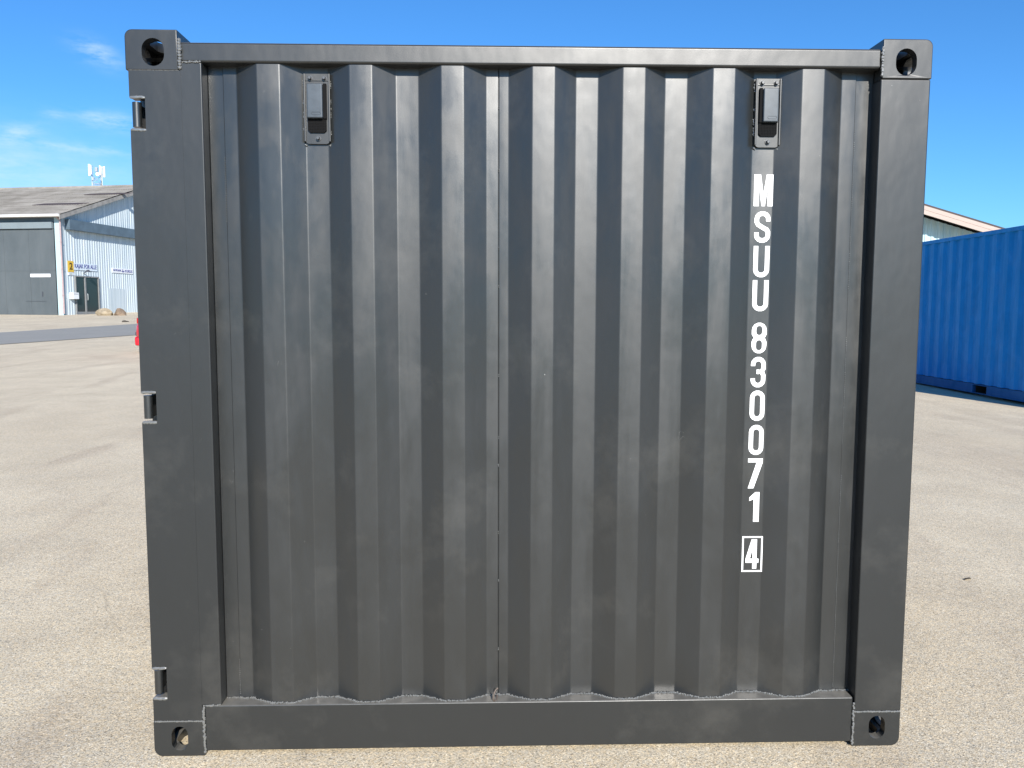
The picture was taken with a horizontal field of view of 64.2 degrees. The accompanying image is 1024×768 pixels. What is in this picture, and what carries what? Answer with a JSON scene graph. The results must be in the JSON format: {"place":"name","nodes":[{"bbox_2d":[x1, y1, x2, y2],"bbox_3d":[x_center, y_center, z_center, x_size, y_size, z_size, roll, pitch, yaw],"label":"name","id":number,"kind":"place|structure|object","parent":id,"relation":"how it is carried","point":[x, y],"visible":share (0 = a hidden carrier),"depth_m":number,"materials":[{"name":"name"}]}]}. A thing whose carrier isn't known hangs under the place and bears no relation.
{"place":"outdoors","nodes":[
{"label":"outdoors","id":0,"kind":"place"},
{"bbox_2d":[0,324,137,343],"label":"road","id":1,"kind":"structure","parent":0,"point":[62,334],"depth_m":28.34,"materials":[{"name":"grey asphalt"}]},
{"bbox_2d":[0,312,1023,767],"bbox_3d":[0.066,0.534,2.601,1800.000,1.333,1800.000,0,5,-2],"label":"ground","id":2,"kind":"structure","parent":0,"point":[76,682],"depth_m":4.05,"materials":[{"name":"beige concrete"}]},
{"bbox_2d":[0,185,137,314],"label":"warehouse","id":3,"kind":"structure","parent":2,"relation":"on","point":[52,231],"depth_m":51.12,"materials":[{"name":"blue paint"}]},
{"bbox_2d":[30,274,50,276],"bbox_3d":[-28.747,-6.615,49.744,1.360,0.200,0.027,1,5,9],"label":"gate sign","id":4,"kind":"object","parent":3,"relation":"attached to","point":[40,275],"visible":1,"depth_m":49.73,"materials":[{"name":"white plastic"}]},
{"bbox_2d":[68,261,73,271],"bbox_3d":[-27.203,-7.247,50.315,0.040,0.680,0.500,1,5,9],"label":"number sign","id":5,"kind":"object","parent":3,"relation":"attached to","point":[70,266],"visible":1,"depth_m":50.28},
{"bbox_2d":[69,292,78,298],"bbox_3d":[-27.062,-5.452,50.456,0.282,0.400,0.540,1,5,9],"label":"letter box","id":6,"kind":"object","parent":3,"relation":"attached to","point":[72,295],"visible":1,"depth_m":50.22,"materials":[{"name":"white metal"}]},
{"bbox_2d":[74,263,96,270],"bbox_3d":[-26.988,-7.389,51.650,0.042,0.420,2.220,1,5,9],"label":"name sign","id":7,"kind":"object","parent":3,"relation":"attached to","point":[84,267],"visible":1,"depth_m":51.62,"materials":[{"name":"white plastic"}]},
{"bbox_2d":[74,275,100,313],"bbox_3d":[-26.937,-5.610,51.860,0.138,2.460,2.270,1,5,9],"label":"door","id":8,"kind":"structure","parent":3,"relation":"in","point":[88,287],"depth_m":51.84,"materials":[{"name":"green glass"}]},
{"bbox_2d":[88,164,104,185],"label":"antenna mast","id":9,"kind":"object","parent":3,"relation":"on","point":[101,173],"visible":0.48,"depth_m":87.91,"materials":[{"name":"metal"}]},
{"bbox_2d":[112,268,132,273],"bbox_3d":[-26.398,-7.665,55.333,0.042,0.320,2.240,1,5,9],"label":"banner sign","id":10,"kind":"object","parent":3,"relation":"attached to","point":[121,270],"visible":1,"depth_m":55.28,"materials":[{"name":"white plastic"}]},
{"bbox_2d":[95,308,112,315],"bbox_3d":[-24.595,-4.244,49.244,0.963,0.670,0.852,-4,7,-38],"label":"boulder","id":11,"kind":"object","parent":2,"relation":"on","point":[104,312],"visible":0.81,"depth_m":48.97,"materials":[{"name":"beige stone"}]},
{"bbox_2d":[114,308,125,315],"bbox_3d":[-23.747,-4.263,49.458,0.650,0.670,0.604,-4,7,-36],"label":"boulder","id":12,"kind":"object","parent":2,"relation":"on","point":[120,312],"visible":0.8,"depth_m":49.25,"materials":[{"name":"brown stone"}]},
{"bbox_2d":[135,318,138,345],"bbox_3d":[-7.305,-1.544,20.557,3.795,1.430,1.744,0,5,0],"label":"parked car","id":13,"kind":"object","parent":2,"relation":"on","point":[137,338],"visible":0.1,"depth_m":19.87,"materials":[{"name":"red paint"}]},
{"bbox_2d":[124,29,932,755],"bbox_3d":[0.011,-0.028,3.649,2.482,2.260,2.208,0,5,-2],"label":"shipping container","id":14,"kind":"object","parent":2,"relation":"on","point":[524,395],"visible":1,"depth_m":2.58,"materials":[{"name":"metal"}]},
{"bbox_2d":[140,101,166,691],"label":"hinges","id":15,"kind":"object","parent":14,"relation":"in","point":[143,102],"depth_m":2.60,"materials":[{"name":"paint"}]},
{"bbox_2d":[923,204,1003,241],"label":"storage hall","id":16,"kind":"structure","parent":2,"relation":"on","point":[939,223],"depth_m":38.51,"materials":[{"name":"white metal"}]},
{"bbox_2d":[916,225,1023,401],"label":"shipping container","id":17,"kind":"object","parent":2,"relation":"on","point":[971,326],"visible":0.6,"depth_m":13.21,"materials":[{"name":"blue metal"}]},
{"bbox_2d":[0,0,1023,227],"label":"sky","id":18,"kind":"structure","parent":0,"point":[66,104],"materials":[{"name":"blue"}]}
]}

